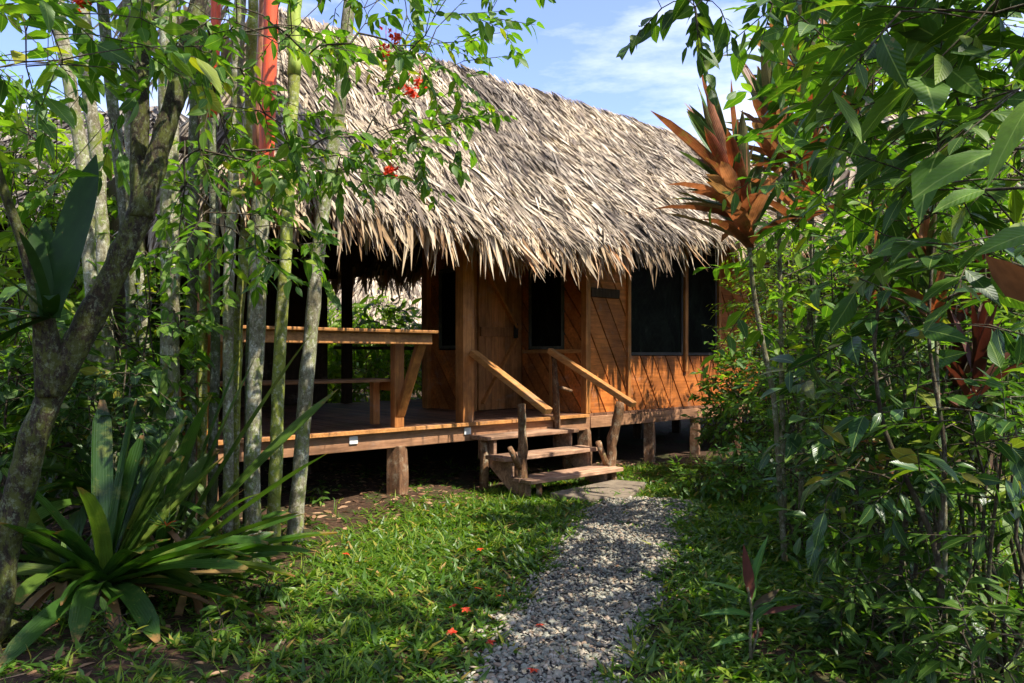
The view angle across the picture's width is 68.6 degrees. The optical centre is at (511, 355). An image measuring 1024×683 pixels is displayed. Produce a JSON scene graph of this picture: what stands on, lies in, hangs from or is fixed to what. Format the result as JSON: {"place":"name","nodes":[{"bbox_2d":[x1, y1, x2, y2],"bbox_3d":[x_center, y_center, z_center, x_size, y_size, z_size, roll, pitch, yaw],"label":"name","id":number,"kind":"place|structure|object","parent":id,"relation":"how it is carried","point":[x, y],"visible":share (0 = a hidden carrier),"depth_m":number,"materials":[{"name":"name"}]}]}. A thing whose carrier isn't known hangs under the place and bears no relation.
{"place":"outdoors","nodes":[
{"label":"outdoors","id":0,"kind":"place"},
{"bbox_2d":[0,389,1023,682],"bbox_3d":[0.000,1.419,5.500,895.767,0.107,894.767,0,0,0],"label":"ground","id":1,"kind":"structure","parent":0,"point":[628,447],"depth_m":5.45,"materials":[{"name":"soil"}]},
{"bbox_2d":[0,119,42,328],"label":"background tree","id":2,"kind":"object","parent":1,"relation":"on","point":[5,225],"visible":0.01,"depth_m":10.26,"materials":[{"name":"green plant"}]},
{"bbox_2d":[1,431,90,562],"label":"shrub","id":3,"kind":"object","parent":1,"relation":"on","point":[36,504],"visible":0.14,"depth_m":5.06,"materials":[{"name":"green plant"}]},
{"bbox_2d":[0,259,126,499],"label":"shrub","id":4,"kind":"object","parent":1,"relation":"on","point":[11,391],"visible":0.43,"depth_m":4.61,"materials":[{"name":"green plant"}]},
{"bbox_2d":[53,0,101,549],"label":"palm","id":5,"kind":"object","parent":1,"relation":"on","point":[79,139],"visible":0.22,"depth_m":4.97,"materials":[{"name":"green plant"}]},
{"bbox_2d":[0,300,156,524],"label":"shrub","id":6,"kind":"object","parent":1,"relation":"on","point":[14,419],"visible":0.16,"depth_m":5.05,"materials":[{"name":"green plant"}]},
{"bbox_2d":[0,51,159,424],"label":"shrub","id":7,"kind":"object","parent":1,"relation":"on","point":[12,167],"visible":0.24,"depth_m":7.45,"materials":[{"name":"green plant"}]},
{"bbox_2d":[17,505,169,612],"bbox_3d":[-2.503,1.208,4.354,1.188,0.998,1.016,0,0,0],"label":"bromeliad","id":8,"kind":"object","parent":1,"relation":"on","point":[77,522],"visible":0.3,"depth_m":4.21,"materials":[{"name":"green plant"}]},
{"bbox_2d":[2,195,185,453],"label":"shrub","id":9,"kind":"object","parent":1,"relation":"on","point":[16,251],"visible":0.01,"depth_m":8.08,"materials":[{"name":"green plant"}]},
{"bbox_2d":[0,106,188,383],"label":"thatched hut","id":10,"kind":"object","parent":1,"relation":"on","point":[106,127],"visible":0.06,"depth_m":11.27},
{"bbox_2d":[78,8,117,474],"bbox_3d":[-2.923,-0.730,5.302,0.350,4.424,0.116,0,0,0],"label":"palm","id":11,"kind":"object","parent":1,"relation":"on","point":[93,125],"visible":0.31,"depth_m":5.26,"materials":[{"name":"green plant"}]},
{"bbox_2d":[0,425,209,599],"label":"bromeliad","id":12,"kind":"object","parent":1,"relation":"on","point":[73,480],"visible":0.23,"depth_m":4.56,"materials":[{"name":"green plant"}]},
{"bbox_2d":[97,3,140,409],"bbox_3d":[-2.826,-1.460,5.814,2.839,5.884,1.784,0,0,-18],"label":"palm","id":13,"kind":"object","parent":1,"relation":"on","point":[130,285],"visible":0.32,"depth_m":5.66,"materials":[{"name":"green plant"}]},
{"bbox_2d":[53,360,192,483],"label":"vine shrub","id":14,"kind":"object","parent":1,"relation":"on","point":[160,437],"visible":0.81,"depth_m":4.50,"materials":[{"name":"green plant"}]},
{"bbox_2d":[78,594,172,651],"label":"weed","id":15,"kind":"object","parent":1,"relation":"on","point":[104,604],"visible":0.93,"depth_m":3.58,"materials":[{"name":"green plant"}]},
{"bbox_2d":[42,342,220,507],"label":"shrub","id":16,"kind":"object","parent":1,"relation":"on","point":[200,488],"visible":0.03,"depth_m":5.89,"materials":[{"name":"green plant"}]},
{"bbox_2d":[121,0,152,435],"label":"palm","id":17,"kind":"object","parent":1,"relation":"on","point":[127,115],"visible":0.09,"depth_m":5.96,"materials":[{"name":"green plant"}]},
{"bbox_2d":[57,214,236,444],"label":"shrub","id":18,"kind":"object","parent":1,"relation":"on","point":[201,359],"visible":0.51,"depth_m":5.20,"materials":[{"name":"green plant"}]},
{"bbox_2d":[138,576,189,608],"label":"weed","id":19,"kind":"object","parent":1,"relation":"on","point":[163,594],"visible":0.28,"depth_m":4.28,"materials":[{"name":"green plant"}]},
{"bbox_2d":[0,399,337,667],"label":"bromeliad","id":20,"kind":"object","parent":1,"relation":"on","point":[114,511],"visible":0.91,"depth_m":4.01,"materials":[{"name":"green plant"}]},
{"bbox_2d":[143,507,187,531],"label":"air plant","id":21,"kind":"object","parent":20,"relation":"on","point":[165,524],"visible":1,"depth_m":3.75,"materials":[{"name":"green plant"}]},
{"bbox_2d":[158,0,179,541],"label":"palm","id":22,"kind":"object","parent":1,"relation":"on","point":[169,345],"visible":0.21,"depth_m":5.15,"materials":[{"name":"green plant"}]},
{"bbox_2d":[183,45,201,539],"bbox_3d":[-2.424,-0.841,5.700,0.167,4.644,0.113,0,0,0],"label":"palm","id":23,"kind":"object","parent":1,"relation":"on","point":[191,301],"visible":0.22,"depth_m":5.67,"materials":[{"name":"green plant"}]},
{"bbox_2d":[61,333,337,589],"bbox_3d":[-2.035,0.643,4.669,1.731,1.615,1.007,0,0,0],"label":"crinum lily","id":24,"kind":"object","parent":1,"relation":"on","point":[174,484],"visible":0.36,"depth_m":4.77,"materials":[{"name":"green plant"}]},
{"bbox_2d":[197,110,209,535],"bbox_3d":[-2.473,-0.283,6.000,0.112,3.530,0.091,0,0,0],"label":"palm","id":25,"kind":"object","parent":1,"relation":"on","point":[203,344],"visible":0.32,"depth_m":5.97,"materials":[{"name":"green plant"}]},
{"bbox_2d":[204,0,220,548],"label":"palm","id":26,"kind":"object","parent":1,"relation":"on","point":[212,496],"visible":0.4,"depth_m":5.47,"materials":[{"name":"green plant"}]},
{"bbox_2d":[178,595,252,647],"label":"weed","id":27,"kind":"object","parent":1,"relation":"on","point":[229,628],"visible":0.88,"depth_m":3.75,"materials":[{"name":"green plant"}]},
{"bbox_2d":[166,530,284,615],"bbox_3d":[-1.806,1.421,4.487,0.807,0.681,1.253,0,0,-38],"label":"bromeliad","id":28,"kind":"object","parent":1,"relation":"on","point":[197,603],"visible":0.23,"depth_m":4.34,"materials":[{"name":"green plant"}]},
{"bbox_2d":[222,0,245,533],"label":"palm","id":29,"kind":"object","parent":1,"relation":"on","point":[228,368],"visible":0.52,"depth_m":5.37,"materials":[{"name":"green plant"}]},
{"bbox_2d":[179,497,290,574],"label":"crinum lily","id":30,"kind":"object","parent":1,"relation":"on","point":[194,522],"visible":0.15,"depth_m":5.27,"materials":[{"name":"green plant"}]},
{"bbox_2d":[233,0,257,529],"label":"palm","id":31,"kind":"object","parent":1,"relation":"on","point":[251,49],"visible":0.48,"depth_m":5.77,"materials":[{"name":"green plant"}]},
{"bbox_2d":[242,0,263,523],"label":"palm","id":32,"kind":"object","parent":1,"relation":"on","point":[255,134],"visible":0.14,"depth_m":5.57,"materials":[{"name":"green plant"}]},
{"bbox_2d":[242,0,278,563],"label":"palm","id":33,"kind":"object","parent":1,"relation":"on","point":[253,439],"visible":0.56,"depth_m":5.16,"materials":[{"name":"grey plant"}]},
{"bbox_2d":[228,557,293,608],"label":"weed","id":34,"kind":"object","parent":1,"relation":"on","point":[276,595],"visible":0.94,"depth_m":4.36,"materials":[{"name":"green plant"}]},
{"bbox_2d":[0,0,555,657],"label":"leaning tree","id":35,"kind":"object","parent":1,"relation":"on","point":[144,168],"visible":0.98,"depth_m":3.79,"materials":[{"name":"green plant"}]},
{"bbox_2d":[0,155,98,342],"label":"perched fern","id":36,"kind":"object","parent":35,"relation":"on","point":[54,258],"visible":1,"depth_m":3.50,"materials":[{"name":"green plant"}]},
{"bbox_2d":[285,0,353,543],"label":"palm","id":37,"kind":"object","parent":1,"relation":"on","point":[295,525],"visible":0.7,"depth_m":5.76,"materials":[{"name":"grey plant"}]},
{"bbox_2d":[305,485,340,505],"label":"weed","id":38,"kind":"object","parent":1,"relation":"on","point":[323,497],"visible":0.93,"depth_m":7.32,"materials":[{"name":"green plant"}]},
{"bbox_2d":[328,298,359,402],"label":"porch shrub","id":39,"kind":"object","parent":1,"relation":"on","point":[332,386],"visible":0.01,"depth_m":14.15,"materials":[{"name":"green plant"}]},
{"bbox_2d":[266,0,438,544],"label":"bamboo","id":40,"kind":"object","parent":1,"relation":"on","point":[279,364],"visible":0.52,"depth_m":5.46,"materials":[{"name":"green plant"}]},
{"bbox_2d":[328,288,421,402],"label":"porch shrub","id":41,"kind":"object","parent":1,"relation":"on","point":[380,366],"visible":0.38,"depth_m":13.18,"materials":[{"name":"green plant"}]},
{"bbox_2d":[328,277,421,391],"bbox_3d":[-4.095,-1.242,21.854,9.781,5.524,6.658,0,0,-7],"label":"thatched hut","id":42,"kind":"object","parent":1,"relation":"on","point":[356,298],"visible":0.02,"depth_m":19.77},
{"bbox_2d":[74,0,841,522],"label":"thatched hut","id":43,"kind":"object","parent":1,"relation":"on","point":[536,240],"visible":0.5,"depth_m":9.60,"materials":[{"name":"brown wood"}]},
{"bbox_2d":[179,325,437,434],"bbox_3d":[-1.851,0.236,6.939,2.115,0.971,1.053,0,0,-41],"label":"railing","id":44,"kind":"object","parent":43,"relation":"on","point":[398,386],"visible":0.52,"depth_m":7.20,"materials":[{"name":"brown wood"}]},
{"bbox_2d":[439,268,455,348],"bbox_3d":[-0.803,-0.630,10.037,0.046,1.060,0.550,0,0,-41],"label":"window","id":45,"kind":"structure","parent":43,"relation":"in","point":[447,278],"depth_m":10.12,"materials":[{"name":"grey glass"}]},
{"bbox_2d":[477,256,518,409],"bbox_3d":[-0.158,-0.297,9.967,0.671,2.007,0.137,0,0,-41],"label":"door","id":46,"kind":"structure","parent":43,"relation":"in","point":[497,325],"depth_m":9.96,"materials":[{"name":"brown wood"}]},
{"bbox_2d":[528,266,565,348],"bbox_3d":[0.458,-0.625,9.933,0.046,1.070,0.670,0,0,-41],"label":"window","id":47,"kind":"structure","parent":43,"relation":"in","point":[546,312],"depth_m":9.94,"materials":[{"name":"grey glass"}]},
{"bbox_2d":[631,247,682,354],"bbox_3d":[1.975,-0.770,10.282,1.170,1.520,0.046,0,0,-41],"label":"window","id":48,"kind":"structure","parent":43,"relation":"in","point":[656,311],"depth_m":10.31,"materials":[{"name":"grey glass"}]},
{"bbox_2d":[688,250,716,354],"bbox_3d":[2.757,-0.770,10.952,0.750,1.520,0.046,0,0,-41],"label":"window","id":49,"kind":"structure","parent":43,"relation":"in","point":[702,286],"depth_m":10.97,"materials":[{"name":"grey glass"}]},
{"bbox_2d":[2,460,1009,682],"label":"leaf litter","id":50,"kind":"object","parent":1,"relation":"on","point":[244,675],"visible":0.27,"depth_m":6.23,"materials":[{"name":"brown plant"}]},
{"bbox_2d":[0,448,1023,682],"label":"grass","id":51,"kind":"structure","parent":1,"relation":"on","point":[450,561],"depth_m":4.26,"materials":[{"name":"green plant"}]},
{"bbox_2d":[446,628,457,634],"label":"fallen flower","id":52,"kind":"object","parent":51,"relation":"on","point":[451,630],"visible":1,"depth_m":3.67,"materials":[{"name":"red plant"}]},
{"bbox_2d":[469,348,636,497],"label":"wooden steps","id":53,"kind":"structure","parent":1,"relation":"on","point":[510,469],"depth_m":8.10,"materials":[{"name":"brown wood"}]},
{"bbox_2d":[444,496,704,682],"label":"gravel path","id":54,"kind":"structure","parent":1,"relation":"on","point":[595,582],"depth_m":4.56,"materials":[{"name":"grey gravel"}]},
{"bbox_2d":[550,480,644,501],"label":"concrete slab","id":55,"kind":"structure","parent":1,"relation":"on","point":[608,487],"depth_m":7.61,"materials":[{"name":"grey concrete"}]},
{"bbox_2d":[656,453,740,498],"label":"leafy herb","id":56,"kind":"object","parent":1,"relation":"on","point":[687,481],"visible":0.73,"depth_m":7.56,"materials":[{"name":"green plant"}]},
{"bbox_2d":[651,75,797,561],"bbox_3d":[1.529,-0.271,5.192,1.003,3.508,1.169,0,0,38],"label":"ti plant","id":57,"kind":"object","parent":1,"relation":"on","point":[724,163],"visible":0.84,"depth_m":5.11,"materials":[{"name":"brown plant"}]},
{"bbox_2d":[616,0,838,106],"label":"shade tree","id":58,"kind":"object","parent":1,"relation":"on","point":[701,25],"visible":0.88,"depth_m":3.07,"materials":[{"name":"green plant"}]},
{"bbox_2d":[680,376,796,472],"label":"house shrub","id":59,"kind":"object","parent":1,"relation":"on","point":[709,430],"visible":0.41,"depth_m":8.71,"materials":[{"name":"green plant"}]},
{"bbox_2d":[690,430,787,505],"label":"leafy herb","id":60,"kind":"object","parent":1,"relation":"on","point":[723,467],"visible":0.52,"depth_m":7.29,"materials":[{"name":"green plant"}]},
{"bbox_2d":[700,536,799,662],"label":"ti seedling","id":61,"kind":"object","parent":1,"relation":"on","point":[761,606],"visible":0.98,"depth_m":3.56,"materials":[{"name":"green plant"}]},
{"bbox_2d":[702,218,813,468],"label":"feathery shrub","id":62,"kind":"object","parent":1,"relation":"on","point":[748,298],"visible":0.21,"depth_m":9.23,"materials":[{"name":"green plant"}]},
{"bbox_2d":[688,317,845,474],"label":"house shrub","id":63,"kind":"object","parent":1,"relation":"on","point":[752,350],"visible":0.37,"depth_m":8.25,"materials":[{"name":"green plant"}]},
{"bbox_2d":[706,177,873,434],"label":"feathery shrub","id":64,"kind":"object","parent":1,"relation":"on","point":[793,266],"visible":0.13,"depth_m":8.86,"materials":[{"name":"green plant"}]},
{"bbox_2d":[696,55,884,546],"bbox_3d":[2.016,-0.431,5.476,1.308,3.801,1.025,0,0,0],"label":"ti plant","id":65,"kind":"object","parent":1,"relation":"on","point":[767,147],"visible":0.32,"depth_m":5.45,"materials":[{"name":"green plant"}]},
{"bbox_2d":[723,0,858,513],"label":"ti plant","id":66,"kind":"object","parent":1,"relation":"on","point":[798,9],"visible":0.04,"depth_m":6.19,"materials":[{"name":"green plant"}]},
{"bbox_2d":[723,353,863,491],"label":"thicket shrub","id":67,"kind":"object","parent":1,"relation":"on","point":[776,383],"visible":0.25,"depth_m":7.46,"materials":[{"name":"green plant"}]},
{"bbox_2d":[730,494,858,557],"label":"leafy herb","id":68,"kind":"object","parent":1,"relation":"on","point":[792,538],"visible":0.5,"depth_m":5.31,"materials":[{"name":"green plant"}]},
{"bbox_2d":[734,429,862,515],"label":"leafy herb","id":69,"kind":"object","parent":1,"relation":"on","point":[758,480],"visible":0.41,"depth_m":6.67,"materials":[{"name":"green plant"}]},
{"bbox_2d":[732,291,870,519],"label":"thicket shrub","id":70,"kind":"object","parent":1,"relation":"on","point":[787,426],"visible":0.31,"depth_m":6.34,"materials":[{"name":"green plant"}]},
{"bbox_2d":[738,19,910,538],"bbox_3d":[2.403,-0.574,5.654,1.324,4.074,1.186,0,0,0],"label":"ti plant","id":71,"kind":"object","parent":1,"relation":"on","point":[850,91],"visible":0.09,"depth_m":5.58,"materials":[{"name":"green plant"}]},
{"bbox_2d":[739,219,913,549],"bbox_3d":[2.320,0.226,5.403,1.162,2.429,1.199,0,0,-35],"label":"thicket shrub","id":72,"kind":"object","parent":1,"relation":"on","point":[769,301],"visible":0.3,"depth_m":5.41,"materials":[{"name":"green plant"}]},
{"bbox_2d":[773,458,915,548],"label":"leafy herb","id":73,"kind":"object","parent":1,"relation":"on","point":[794,500],"visible":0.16,"depth_m":5.88,"materials":[{"name":"green plant"}]},
{"bbox_2d":[770,537,936,639],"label":"leafy herb","id":74,"kind":"object","parent":1,"relation":"on","point":[816,604],"visible":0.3,"depth_m":3.88,"materials":[{"name":"green plant"}]},
{"bbox_2d":[745,343,965,566],"bbox_3d":[2.233,0.673,4.927,1.429,1.565,1.590,0,0,0],"label":"thicket shrub","id":75,"kind":"object","parent":1,"relation":"on","point":[764,462],"visible":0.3,"depth_m":4.97,"materials":[{"name":"green plant"}]},
{"bbox_2d":[693,0,1023,379],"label":"coffee tree","id":76,"kind":"object","parent":1,"relation":"on","point":[929,54],"visible":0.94,"depth_m":2.61,"materials":[{"name":"green plant"}]},
{"bbox_2d":[822,436,895,586],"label":"yellowing herb","id":77,"kind":"object","parent":1,"relation":"on","point":[880,456],"visible":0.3,"depth_m":4.55,"materials":[{"name":"green plant"}]},
{"bbox_2d":[698,102,1023,419],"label":"thatched hut","id":78,"kind":"object","parent":1,"relation":"on","point":[847,173],"visible":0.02,"depth_m":12.15,"materials":[{"name":"plant"}]},
{"bbox_2d":[806,395,921,505],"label":"thicket shrub","id":79,"kind":"object","parent":1,"relation":"on","point":[912,503],"visible":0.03,"depth_m":6.02,"materials":[{"name":"green plant"}]},
{"bbox_2d":[794,353,951,561],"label":"leafy herb","id":80,"kind":"object","parent":1,"relation":"on","point":[836,422],"visible":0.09,"depth_m":5.11,"materials":[{"name":"green plant"}]},
{"bbox_2d":[738,226,1011,536],"bbox_3d":[2.812,0.177,5.948,1.760,2.602,1.822,0,0,-20],"label":"thicket shrub","id":81,"kind":"object","parent":1,"relation":"on","point":[769,412],"visible":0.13,"depth_m":5.96,"materials":[{"name":"green plant"}]},
{"bbox_2d":[832,228,924,562],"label":"ti plant","id":82,"kind":"object","parent":1,"relation":"on","point":[876,245],"visible":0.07,"depth_m":4.79,"materials":[{"name":"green plant"}]},
{"bbox_2d":[798,205,971,475],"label":"thicket shrub","id":83,"kind":"object","parent":1,"relation":"on","point":[833,225],"visible":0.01,"depth_m":8.33,"materials":[{"name":"green plant"}]},
{"bbox_2d":[756,202,1023,682],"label":"sapling","id":84,"kind":"object","parent":1,"relation":"on","point":[937,491],"visible":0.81,"depth_m":3.22,"materials":[{"name":"green plant"}]},
{"bbox_2d":[774,208,1023,601],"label":"thicket shrub","id":85,"kind":"object","parent":1,"relation":"on","point":[894,433],"visible":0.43,"depth_m":3.86,"materials":[{"name":"green plant"}]},
{"bbox_2d":[784,525,1020,682],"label":"leafy herb","id":86,"kind":"object","parent":1,"relation":"on","point":[861,600],"visible":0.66,"depth_m":3.45,"materials":[{"name":"green plant"}]},
{"bbox_2d":[802,472,1006,594],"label":"leafy herb","id":87,"kind":"object","parent":1,"relation":"on","point":[845,521],"visible":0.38,"depth_m":4.47,"materials":[{"name":"green plant"}]},
{"bbox_2d":[850,157,962,637],"bbox_3d":[1.785,0.287,3.306,0.447,2.343,0.403,0,0,-26],"label":"ti plant","id":88,"kind":"object","parent":1,"relation":"on","point":[922,251],"visible":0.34,"depth_m":3.29,"materials":[{"name":"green plant"}]},
{"bbox_2d":[794,105,1023,559],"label":"thicket shrub","id":89,"kind":"object","parent":1,"relation":"on","point":[840,296],"visible":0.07,"depth_m":5.15,"materials":[{"name":"green plant"}]},
{"bbox_2d":[807,103,1023,523],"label":"thicket shrub","id":90,"kind":"object","parent":1,"relation":"on","point":[942,107],"visible":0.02,"depth_m":6.26,"materials":[{"name":"green plant"}]},
{"bbox_2d":[809,349,1023,620],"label":"thicket shrub","id":91,"kind":"object","parent":1,"relation":"on","point":[1001,574],"visible":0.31,"depth_m":3.92,"materials":[{"name":"green plant"}]},
{"bbox_2d":[828,106,1023,611],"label":"thicket shrub","id":92,"kind":"object","parent":1,"relation":"on","point":[1010,314],"visible":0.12,"depth_m":4.16,"materials":[{"name":"green plant"}]},
{"bbox_2d":[842,356,1023,638],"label":"leafy herb","id":93,"kind":"object","parent":1,"relation":"on","point":[985,455],"visible":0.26,"depth_m":3.57,"materials":[{"name":"green plant"}]},
{"bbox_2d":[844,1,1023,109],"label":"background tree","id":94,"kind":"object","parent":1,"relation":"on","point":[880,83],"depth_m":15.09,"materials":[{"name":"green plant"}]},
{"bbox_2d":[846,89,1023,579],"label":"thicket shrub","id":95,"kind":"object","parent":1,"relation":"on","point":[1014,557],"visible":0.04,"depth_m":4.63,"materials":[{"name":"green plant"}]},
{"bbox_2d":[846,5,1023,473],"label":"thicket shrub","id":96,"kind":"object","parent":1,"relation":"on","point":[1011,71],"visible":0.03,"depth_m":6.87,"materials":[{"name":"green plant"}]},
{"bbox_2d":[861,531,1023,682],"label":"leafy herb","id":97,"kind":"object","parent":1,"relation":"on","point":[928,661],"visible":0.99,"depth_m":2.98,"materials":[{"name":"green plant"}]},
{"bbox_2d":[864,341,1023,672],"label":"thicket shrub","id":98,"kind":"object","parent":1,"relation":"on","point":[996,357],"visible":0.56,"depth_m":3.30,"materials":[{"name":"green plant"}]},
{"bbox_2d":[915,222,998,623],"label":"ti plant","id":99,"kind":"object","parent":1,"relation":"on","point":[961,317],"visible":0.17,"depth_m":3.98,"materials":[{"name":"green plant"}]},
{"bbox_2d":[906,293,1022,646],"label":"ti plant","id":100,"kind":"object","parent":1,"relation":"on","point":[981,337],"visible":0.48,"depth_m":3.49,"materials":[{"name":"red plant"}]},
{"bbox_2d":[911,101,1023,255],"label":"leaf sapling","id":101,"kind":"object","parent":1,"relation":"on","point":[955,167],"visible":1,"depth_m":1.34,"materials":[{"name":"green plant"}]},
{"bbox_2d":[985,255,1023,301],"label":"ti plant","id":102,"kind":"object","parent":1,"relation":"on","point":[1007,277],"visible":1,"depth_m":1.61,"materials":[{"name":"brown plant"}]},
{"bbox_2d":[0,0,1023,171],"label":"sky","id":103,"kind":"structure","parent":0,"point":[580,42],"materials":[{"name":"blue"}]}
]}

